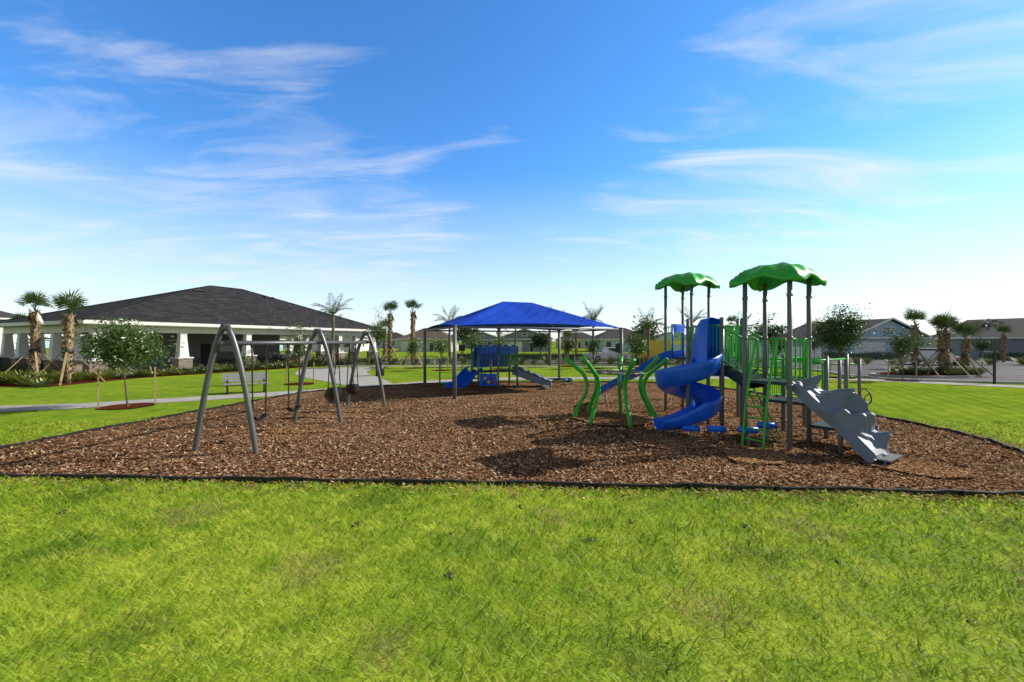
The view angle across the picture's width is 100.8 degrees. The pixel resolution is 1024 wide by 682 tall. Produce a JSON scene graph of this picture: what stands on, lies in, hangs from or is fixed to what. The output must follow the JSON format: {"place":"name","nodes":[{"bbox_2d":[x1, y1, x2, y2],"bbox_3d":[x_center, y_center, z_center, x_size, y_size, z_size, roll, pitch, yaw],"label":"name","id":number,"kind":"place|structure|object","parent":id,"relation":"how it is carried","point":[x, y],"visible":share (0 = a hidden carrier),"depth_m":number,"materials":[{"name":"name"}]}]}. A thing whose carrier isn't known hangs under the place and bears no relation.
{"place":"outdoors","nodes":[
{"label":"outdoors","id":0,"kind":"place"},
{"bbox_2d":[6,312,26,349],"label":"pavilion palm","id":1,"kind":"object","parent":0,"point":[17,315],"depth_m":37.78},
{"bbox_2d":[44,337,49,347],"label":"house","id":2,"kind":"structure","parent":0,"point":[47,341],"depth_m":153.29,"materials":[{"name":"white"}]},
{"bbox_2d":[0,320,377,376],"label":"building","id":3,"kind":"structure","parent":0,"point":[197,339],"depth_m":35.61,"materials":[{"name":"paint"}]},
{"bbox_2d":[0,285,380,329],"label":"pavilion roof","id":4,"kind":"structure","parent":3,"relation":"on","point":[210,304],"depth_m":38.73,"materials":[{"name":"grey"}]},
{"bbox_2d":[280,336,294,347],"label":"house","id":5,"kind":"structure","parent":0,"point":[284,346],"depth_m":144.50,"materials":[{"name":"white"}]},
{"bbox_2d":[302,336,368,351],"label":"wall","id":6,"kind":"structure","parent":0,"point":[364,347],"depth_m":100.14,"materials":[{"name":"white"}]},
{"bbox_2d":[295,367,392,386],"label":"pavilion path","id":7,"kind":"structure","parent":0,"point":[365,378],"depth_m":29.66,"materials":[{"name":"concrete"}]},
{"bbox_2d":[376,332,404,347],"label":"house","id":8,"kind":"structure","parent":0,"point":[394,341],"depth_m":144.50,"materials":[{"name":"blue"}]},
{"bbox_2d":[395,328,458,351],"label":"house","id":9,"kind":"structure","parent":0,"point":[403,342],"depth_m":99.35,"materials":[{"name":"beige"}]},
{"bbox_2d":[466,332,483,350],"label":"tree","id":10,"kind":"object","parent":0,"point":[475,343],"depth_m":40.76,"materials":[{"name":"plant"}]},
{"bbox_2d":[470,328,480,338],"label":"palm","id":11,"kind":"object","parent":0,"point":[478,333],"depth_m":51.78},
{"bbox_2d":[462,332,496,347],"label":"house","id":12,"kind":"structure","parent":0,"point":[485,337],"depth_m":144.50,"materials":[{"name":"grey"}]},
{"bbox_2d":[336,365,667,367],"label":"sidewalk","id":13,"kind":"structure","parent":0,"point":[511,366],"depth_m":43.04,"materials":[{"name":"concrete"}]},
{"bbox_2d":[0,341,1023,681],"bbox_3d":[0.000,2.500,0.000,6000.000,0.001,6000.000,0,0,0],"label":"ground","id":14,"kind":"structure","parent":0,"point":[932,403],"depth_m":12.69,"materials":[{"name":"green plant"}]},
{"bbox_2d":[0,311,30,356],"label":"house","id":15,"kind":"structure","parent":14,"relation":"on","point":[3,314],"depth_m":59.99,"materials":[{"name":"white"}]},
{"bbox_2d":[33,288,105,385],"bbox_3d":[-26.200,-0.335,25.000,2.711,5.771,2.711,0,0,0],"label":"palm tree","id":16,"kind":"object","parent":14,"relation":"on","point":[66,370],"depth_m":24.88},
{"bbox_2d":[0,377,139,386],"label":"mulch bed","id":17,"kind":"object","parent":14,"relation":"on","point":[56,384],"visible":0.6,"depth_m":25.29,"materials":[{"name":"wood"}]},
{"bbox_2d":[5,290,60,374],"bbox_3d":[-31.200,-0.440,27.700,2.720,5.981,2.720,0,0,0],"label":"palm tree","id":18,"kind":"object","parent":17,"relation":"on","point":[35,336],"depth_m":27.53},
{"bbox_2d":[96,403,155,408],"bbox_3d":[-14.621,2.470,16.141,1.622,0.001,1.715,0,0,0],"label":"mulch bed","id":19,"kind":"object","parent":14,"relation":"on","point":[131,405],"visible":0.94,"depth_m":15.98,"materials":[{"name":"wood"}]},
{"bbox_2d":[53,316,187,407],"bbox_3d":[-14.742,0.776,16.229,3.559,3.454,3.787,0,0,0],"label":"tree","id":20,"kind":"object","parent":19,"relation":"on","point":[131,340],"depth_m":15.65,"materials":[{"name":"plant"}]},
{"bbox_2d":[0,351,396,386],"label":"hedge","id":21,"kind":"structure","parent":14,"relation":"on","point":[45,378],"depth_m":28.82,"materials":[{"name":"green plant"}]},
{"bbox_2d":[222,372,268,394],"bbox_3d":[-12.820,2.029,20.431,1.900,0.943,0.694,0,0,-32],"label":"park bench","id":22,"kind":"object","parent":14,"relation":"on","point":[235,377],"visible":0.88,"depth_m":20.48,"materials":[{"name":"plastic"}]},
{"bbox_2d":[140,361,388,377],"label":"pavilion bed mulch","id":23,"kind":"object","parent":14,"relation":"on","point":[233,371],"visible":0.33,"depth_m":34.46,"materials":[{"name":"wood"}]},
{"bbox_2d":[283,382,314,384],"bbox_3d":[-12.319,2.470,24.619,1.739,0.001,1.676,0,0,0],"label":"tree mulch ring","id":24,"kind":"object","parent":14,"relation":"on","point":[305,383],"visible":0.82,"depth_m":24.63,"materials":[{"name":"wood"}]},
{"bbox_2d":[282,321,313,383],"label":"tree","id":25,"kind":"object","parent":24,"relation":"on","point":[296,353],"depth_m":24.51,"materials":[{"name":"plant"}]},
{"bbox_2d":[310,292,352,366],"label":"feather palm","id":26,"kind":"object","parent":14,"relation":"on","point":[333,308],"depth_m":41.38,"materials":[{"name":"plant"}]},
{"bbox_2d":[320,333,345,350],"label":"tree","id":27,"kind":"object","parent":14,"relation":"on","point":[339,346],"depth_m":47.01,"materials":[{"name":"plant"}]},
{"bbox_2d":[361,305,393,366],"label":"tree","id":28,"kind":"object","parent":14,"relation":"on","point":[383,332],"depth_m":39.92,"materials":[{"name":"plant"}]},
{"bbox_2d":[376,362,384,375],"bbox_3d":[-9.500,2.010,30.500,0.643,0.980,0.660,0,0,0],"label":"trash bin","id":29,"kind":"object","parent":14,"relation":"on","point":[381,365],"visible":0.61,"depth_m":30.27,"materials":[{"name":"black metal"}]},
{"bbox_2d":[376,317,394,361],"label":"palm","id":30,"kind":"object","parent":14,"relation":"on","point":[384,346],"depth_m":49.84,"materials":[{"name":"plant"}]},
{"bbox_2d":[380,299,401,364],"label":"palm","id":31,"kind":"object","parent":14,"relation":"on","point":[390,349],"depth_m":44.33,"materials":[{"name":"plant"}]},
{"bbox_2d":[399,299,421,365],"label":"palm","id":32,"kind":"object","parent":14,"relation":"on","point":[412,327],"depth_m":43.83,"materials":[{"name":"plant"}]},
{"bbox_2d":[405,334,422,367],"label":"tree","id":33,"kind":"object","parent":14,"relation":"on","point":[412,346],"depth_m":38.91,"materials":[{"name":"plant"}]},
{"bbox_2d":[431,332,452,370],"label":"tree","id":34,"kind":"object","parent":14,"relation":"on","point":[441,345],"depth_m":35.79,"materials":[{"name":"plant"}]},
{"bbox_2d":[451,328,480,353],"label":"distant tree","id":35,"kind":"object","parent":14,"relation":"on","point":[461,336],"depth_m":69.52,"materials":[{"name":"plant"}]},
{"bbox_2d":[487,332,513,368],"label":"tree","id":36,"kind":"object","parent":14,"relation":"on","point":[501,340],"depth_m":37.69,"materials":[{"name":"plant"}]},
{"bbox_2d":[439,345,573,388],"bbox_3d":[0.122,1.360,23.366,8.303,2.320,3.252,0,0,-26],"label":"play structure","id":37,"kind":"object","parent":14,"relation":"on","point":[497,356],"visible":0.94,"depth_m":22.48,"materials":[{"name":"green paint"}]},
{"bbox_2d":[0,382,1023,512],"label":"mulch bed","id":38,"kind":"object","parent":14,"relation":"on","point":[557,391],"visible":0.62,"depth_m":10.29,"materials":[{"name":"wood"}]},
{"bbox_2d":[224,435,306,443],"bbox_3d":[-6.178,2.454,10.582,2.090,0.001,1.053,0,0,0],"label":"mulch patch","id":39,"kind":"object","parent":38,"relation":"on","point":[272,437],"visible":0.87,"depth_m":10.56,"materials":[{"name":"wood"}]},
{"bbox_2d":[192,324,386,452],"bbox_3d":[-5.950,1.189,12.715,1.706,3.138,6.889,0,0,8],"label":"swing set","id":40,"kind":"object","parent":38,"relation":"on","point":[334,392],"visible":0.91,"depth_m":11.22,"materials":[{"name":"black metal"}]},
{"bbox_2d":[256,425,333,432],"bbox_3d":[-6.023,2.450,11.774,2.310,0.001,1.062,0,0,0],"label":"mulch patch","id":41,"kind":"object","parent":38,"relation":"on","point":[320,429],"visible":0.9,"depth_m":11.73,"materials":[{"name":"wood"}]},
{"bbox_2d":[308,413,366,417],"bbox_3d":[-5.757,2.446,13.892,1.962,0.001,0.990,0,0,0],"label":"mulch patch","id":42,"kind":"object","parent":38,"relation":"on","point":[329,415],"visible":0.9,"depth_m":13.91,"materials":[{"name":"wood"}]},
{"bbox_2d":[324,408,375,411],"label":"mulch patch","id":43,"kind":"object","parent":38,"relation":"on","point":[356,409],"visible":0.92,"depth_m":14.89,"materials":[{"name":"wood"}]},
{"bbox_2d":[447,390,484,393],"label":"mulch patch","id":44,"kind":"object","parent":38,"relation":"on","point":[466,391],"visible":0.9,"depth_m":20.33,"materials":[{"name":"wood"}]},
{"bbox_2d":[0,381,1023,497],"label":"playground border","id":45,"kind":"object","parent":38,"relation":"on","point":[725,487],"visible":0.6,"depth_m":7.34,"materials":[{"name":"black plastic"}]},
{"bbox_2d":[42,381,991,495],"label":"border stakes","id":46,"kind":"object","parent":38,"relation":"on","point":[965,492],"visible":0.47,"depth_m":7.28,"materials":[{"name":"black plastic"}]},
{"bbox_2d":[423,301,622,398],"bbox_3d":[0.310,0.195,22.950,9.183,4.610,6.825,0,0,-23],"label":"shade canopy","id":47,"kind":"object","parent":38,"relation":"on","point":[514,315],"visible":0.87,"depth_m":21.68,"materials":[{"name":"blue fabric"}]},
{"bbox_2d":[539,385,549,389],"bbox_3d":[1.639,2.377,21.603,0.518,0.304,0.534,0,0,-37],"label":"play boulder","id":48,"kind":"object","parent":38,"relation":"on","point":[543,387],"visible":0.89,"depth_m":21.41,"materials":[{"name":"grey stone"}]},
{"bbox_2d":[571,398,615,402],"bbox_3d":[3.265,2.434,17.178,2.074,0.001,1.365,0,0,-27],"label":"worn mulch patch","id":49,"kind":"object","parent":38,"relation":"on","point":[588,400],"visible":0.66,"depth_m":17.34,"materials":[{"name":"wood"}]},
{"bbox_2d":[572,411,653,425],"bbox_3d":[3.217,2.418,13.364,2.648,0.001,2.479,0,0,0],"label":"worn mulch patch","id":50,"kind":"object","parent":38,"relation":"on","point":[611,418],"visible":0.82,"depth_m":13.22,"materials":[{"name":"wood"}]},
{"bbox_2d":[634,432,709,449],"bbox_3d":[3.952,2.438,10.441,1.690,0.001,2.048,0,0,25],"label":"worn mulch patch","id":51,"kind":"object","parent":38,"relation":"on","point":[666,441],"visible":0.97,"depth_m":10.28,"materials":[{"name":"wood"}]},
{"bbox_2d":[723,447,793,463],"bbox_3d":[5.220,2.426,9.018,1.272,0.001,1.382,0,0,14],"label":"mulch patch","id":52,"kind":"object","parent":38,"relation":"on","point":[738,454],"visible":1,"depth_m":8.98,"materials":[{"name":"wood"}]},
{"bbox_2d":[852,453,975,477],"bbox_3d":[7.738,2.430,8.275,1.689,0.001,1.394,0,0,29],"label":"mulch patch","id":53,"kind":"object","parent":38,"relation":"on","point":[924,470],"visible":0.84,"depth_m":8.14,"materials":[{"name":"wood"}]},
{"bbox_2d":[0,355,1023,375],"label":"ornamental grasses","id":54,"kind":"object","parent":14,"relation":"on","point":[920,370],"visible":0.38,"depth_m":43.62,"materials":[{"name":"green plant"}]},
{"bbox_2d":[459,344,619,350],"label":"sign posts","id":55,"kind":"object","parent":14,"relation":"on","point":[461,347],"visible":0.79,"depth_m":30.45,"materials":[{"name":"black metal"}]},
{"bbox_2d":[527,330,555,353],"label":"distant tree","id":56,"kind":"object","parent":14,"relation":"on","point":[539,339],"depth_m":57.36,"materials":[{"name":"plant"}]},
{"bbox_2d":[452,352,632,359],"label":"street hedge","id":57,"kind":"object","parent":14,"relation":"on","point":[553,356],"depth_m":56.55,"materials":[{"name":"plant"}]},
{"bbox_2d":[543,306,565,365],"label":"feather palm","id":58,"kind":"object","parent":14,"relation":"on","point":[549,348],"depth_m":42.88,"materials":[{"name":"plant"}]},
{"bbox_2d":[557,334,575,365],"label":"tree","id":59,"kind":"object","parent":14,"relation":"on","point":[567,343],"depth_m":41.26,"materials":[{"name":"plant"}]},
{"bbox_2d":[562,330,571,361],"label":"tree","id":60,"kind":"object","parent":14,"relation":"on","point":[566,334],"depth_m":50.38,"materials":[{"name":"plant"}]},
{"bbox_2d":[572,330,577,353],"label":"palm","id":61,"kind":"object","parent":14,"relation":"on","point":[576,343],"depth_m":65.84,"materials":[{"name":"plant"}]},
{"bbox_2d":[584,333,602,368],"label":"tree","id":62,"kind":"object","parent":14,"relation":"on","point":[594,345],"depth_m":38.37,"materials":[{"name":"plant"}]},
{"bbox_2d":[623,326,646,366],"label":"tree","id":63,"kind":"object","parent":14,"relation":"on","point":[629,339],"depth_m":39.95,"materials":[{"name":"plant"}]},
{"bbox_2d":[623,333,650,365],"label":"tree","id":64,"kind":"object","parent":14,"relation":"on","point":[637,350],"depth_m":36.42,"materials":[{"name":"plant"}]},
{"bbox_2d":[623,315,663,342],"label":"distant tree","id":65,"kind":"object","parent":14,"relation":"on","point":[653,333],"depth_m":69.12,"materials":[{"name":"plant"}]},
{"bbox_2d":[634,307,663,360],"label":"feather palm","id":66,"kind":"object","parent":14,"relation":"on","point":[645,323],"depth_m":43.36,"materials":[{"name":"plant"}]},
{"bbox_2d":[725,315,735,354],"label":"palm","id":67,"kind":"object","parent":14,"relation":"on","point":[729,318],"depth_m":59.82,"materials":[{"name":"plant"}]},
{"bbox_2d":[564,278,902,463],"bbox_3d":[6.388,0.269,13.590,8.676,4.518,7.784,0,0,34],"label":"play structure","id":68,"kind":"object","parent":14,"relation":"on","point":[847,415],"visible":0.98,"depth_m":10.82,"materials":[{"name":"green paint"}]},
{"bbox_2d":[655,272,719,292],"bbox_3d":[6.070,-2.075,14.700,1.668,0.570,1.668,0,0,-34],"label":"canopy","id":69,"kind":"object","parent":68,"relation":"on","point":[676,282],"depth_m":14.36,"materials":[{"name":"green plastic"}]},
{"bbox_2d":[729,262,826,291],"bbox_3d":[6.430,-1.595,10.300,1.668,0.570,1.668,0,0,-34],"label":"canopy","id":70,"kind":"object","parent":68,"relation":"on","point":[773,276],"depth_m":9.99,"materials":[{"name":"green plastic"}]},
{"bbox_2d":[757,325,770,346],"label":"tree","id":71,"kind":"object","parent":14,"relation":"on","point":[761,329],"depth_m":57.96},
{"bbox_2d":[747,312,793,342],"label":"distant tree","id":72,"kind":"object","parent":14,"relation":"on","point":[778,333],"depth_m":65.30,"materials":[{"name":"plant"}]},
{"bbox_2d":[803,303,876,377],"bbox_3d":[22.036,-0.030,29.228,5.056,5.069,5.451,0,0,0],"label":"oak tree","id":73,"kind":"object","parent":14,"relation":"on","point":[837,331],"depth_m":28.32,"materials":[{"name":"plant"}]},
{"bbox_2d":[777,317,932,353],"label":"house","id":74,"kind":"structure","parent":14,"relation":"on","point":[878,326],"depth_m":58.00,"materials":[{"name":"grey"}]},
{"bbox_2d":[823,351,906,359],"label":"house hedge","id":75,"kind":"object","parent":14,"relation":"on","point":[881,356],"depth_m":56.62,"materials":[{"name":"plant"}]},
{"bbox_2d":[892,332,932,366],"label":"tree","id":76,"kind":"object","parent":14,"relation":"on","point":[922,339],"depth_m":37.86,"materials":[{"name":"plant"}]},
{"bbox_2d":[896,307,938,374],"bbox_3d":[29.100,-0.098,30.600,2.373,5.295,2.373,0,0,38],"label":"island palm","id":77,"kind":"object","parent":14,"relation":"on","point":[916,354],"depth_m":30.48,"materials":[{"name":"plant"}]},
{"bbox_2d":[921,310,971,377],"bbox_3d":[30.557,0.090,30.071,2.501,4.920,2.373,0,0,27],"label":"island palm","id":78,"kind":"object","parent":14,"relation":"on","point":[941,357],"depth_m":29.98,"materials":[{"name":"plant"}]},
{"bbox_2d":[946,320,992,377],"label":"island palm","id":79,"kind":"object","parent":14,"relation":"on","point":[965,356],"depth_m":30.24,"materials":[{"name":"plant"}]},
{"bbox_2d":[934,318,1023,358],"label":"house","id":80,"kind":"structure","parent":14,"relation":"on","point":[1015,344],"depth_m":59.57,"materials":[{"name":"grey"}]},
{"bbox_2d":[972,317,1002,327],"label":"distant tree","id":81,"kind":"object","parent":14,"relation":"on","point":[986,323],"visible":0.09,"depth_m":61.67,"materials":[{"name":"plant"}]},
{"bbox_2d":[991,341,1000,383],"bbox_3d":[27.995,1.245,24.587,0.620,2.510,0.124,0,0,-6],"label":"sign post","id":82,"kind":"object","parent":14,"relation":"on","point":[995,346],"visible":0.89,"depth_m":24.55,"materials":[{"name":"black metal"}]},
{"bbox_2d":[979,352,1023,360],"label":"house hedge","id":83,"kind":"object","parent":14,"relation":"on","point":[1009,356],"depth_m":54.21,"materials":[{"name":"plant"}]},
{"bbox_2d":[994,323,1012,361],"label":"palm","id":84,"kind":"object","parent":14,"relation":"on","point":[1003,354],"depth_m":49.87,"materials":[{"name":"plant"}]},
{"bbox_2d":[0,376,1023,411],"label":"walk path","id":85,"kind":"structure","parent":0,"point":[65,406],"depth_m":18.66,"materials":[{"name":"concrete"}]},
{"bbox_2d":[885,379,918,381],"bbox_3d":[24.471,2.470,26.596,1.766,0.001,1.682,0,0,0],"label":"tree mulch ring","id":86,"kind":"object","parent":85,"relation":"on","point":[902,380],"visible":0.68,"depth_m":26.50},
{"bbox_2d":[879,326,928,380],"bbox_3d":[24.650,0.758,26.550,2.447,3.487,2.331,0,0,0],"label":"small tree","id":87,"kind":"object","parent":86,"relation":"on","point":[902,343],"depth_m":26.50,"materials":[{"name":"plant"}]},
{"bbox_2d":[0,0,1023,340],"label":"sky","id":88,"kind":"structure","parent":0,"point":[471,156],"materials":[{"name":"blue"}]},
{"bbox_2d":[495,329,553,351],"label":"house","id":89,"kind":"structure","parent":0,"point":[522,339],"depth_m":98.40,"materials":[{"name":"grey"}]},
{"bbox_2d":[555,332,591,347],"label":"house","id":90,"kind":"structure","parent":0,"point":[582,337],"depth_m":144.86,"materials":[{"name":"beige"}]},
{"bbox_2d":[589,328,654,351],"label":"house","id":91,"kind":"structure","parent":0,"point":[610,338],"depth_m":97.64,"materials":[{"name":"beige"}]},
{"bbox_2d":[641,323,650,340],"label":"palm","id":92,"kind":"object","parent":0,"point":[645,334],"depth_m":61.87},
{"bbox_2d":[656,332,685,340],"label":"house","id":93,"kind":"structure","parent":0,"point":[661,337],"depth_m":144.50,"materials":[{"name":"white"}]},
{"bbox_2d":[385,359,1023,381],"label":"road asphalt","id":94,"kind":"structure","parent":0,"point":[1011,369],"depth_m":39.86,"materials":[{"name":"asphalt"}]},
{"bbox_2d":[268,350,289,359],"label":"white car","id":95,"kind":"object","parent":94,"relation":"on","point":[270,352],"visible":0.17,"depth_m":51.14,"materials":[{"name":"white"}]},
{"bbox_2d":[433,307,461,362],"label":"feather palm","id":96,"kind":"object","parent":94,"relation":"on","point":[448,317],"depth_m":47.40,"materials":[{"name":"plant"}]},
{"bbox_2d":[583,302,603,363],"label":"feather palm","id":97,"kind":"object","parent":94,"relation":"on","point":[593,314],"depth_m":46.89,"materials":[{"name":"plant"}]},
{"bbox_2d":[585,347,631,360],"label":"white pickup","id":98,"kind":"object","parent":94,"relation":"on","point":[613,352],"visible":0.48,"depth_m":52.13,"materials":[{"name":"white"}]},
{"bbox_2d":[633,341,685,362],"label":"construction vehicle","id":99,"kind":"object","parent":94,"relation":"on","point":[656,347],"visible":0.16,"depth_m":46.29,"materials":[{"name":"yellow"}]},
{"bbox_2d":[343,363,1023,383],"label":"road kerb","id":100,"kind":"structure","parent":94,"relation":"on","point":[965,381],"depth_m":26.89,"materials":[{"name":"concrete"}]},
{"bbox_2d":[678,305,706,335],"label":"feather palm","id":101,"kind":"object","parent":94,"relation":"on","point":[694,318],"depth_m":46.78,"materials":[{"name":"plant"}]},
{"bbox_2d":[727,311,760,357],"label":"feather palm","id":102,"kind":"object","parent":94,"relation":"on","point":[734,317],"depth_m":49.54,"materials":[{"name":"plant"}]},
{"bbox_2d":[749,347,820,361],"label":"white fence wall","id":103,"kind":"structure","parent":94,"relation":"on","point":[817,353],"depth_m":51.86,"materials":[{"name":"paint"}]},
{"bbox_2d":[797,335,824,365],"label":"tree","id":104,"kind":"object","parent":94,"relation":"on","point":[813,345],"depth_m":41.83,"materials":[{"name":"plant"}]},
{"bbox_2d":[803,317,836,357],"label":"feather palm","id":105,"kind":"object","parent":94,"relation":"on","point":[815,323],"depth_m":51.89,"materials":[{"name":"plant"}]},
{"bbox_2d":[870,372,975,377],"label":"island kerb","id":106,"kind":"structure","parent":94,"relation":"on","point":[914,376],"depth_m":28.86,"materials":[{"name":"concrete"}]},
{"bbox_2d":[876,372,969,375],"bbox_3d":[29.500,2.420,30.500,6.480,0.160,3.428,0,0,0],"label":"island mulch bed","id":107,"kind":"object","parent":94,"relation":"on","point":[924,374],"visible":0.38,"depth_m":29.61,"materials":[{"name":"wood"}]},
{"bbox_2d":[902,348,973,365],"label":"white car","id":108,"kind":"object","parent":94,"relation":"on","point":[927,353],"visible":0.17,"depth_m":44.08,"materials":[{"name":"white"}]},
{"bbox_2d":[968,333,992,364],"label":"tree","id":109,"kind":"object","parent":94,"relation":"on","point":[982,345],"depth_m":45.36,"materials":[{"name":"plant"}]},
{"bbox_2d":[679,330,755,351],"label":"house","id":110,"kind":"structure","parent":0,"point":[734,341],"depth_m":96.69,"materials":[{"name":"white"}]},
{"bbox_2d":[751,334,771,346],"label":"house","id":111,"kind":"structure","parent":0,"point":[760,343],"depth_m":144.50,"materials":[{"name":"grey"}]},
{"bbox_2d":[749,329,785,354],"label":"tree","id":112,"kind":"object","parent":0,"point":[783,346],"depth_m":32.74,"materials":[{"name":"plant"}]},
{"bbox_2d":[926,334,937,347],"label":"house","id":113,"kind":"structure","parent":0,"point":[934,342],"depth_m":149.53,"materials":[{"name":"beige"}]},
{"bbox_2d":[923,314,977,376],"bbox_3d":[31.600,0.278,30.900,2.372,4.544,2.372,0,0,16],"label":"island palm","id":114,"kind":"object","parent":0,"point":[952,326],"depth_m":30.71,"materials":[{"name":"plant"}]}
]}

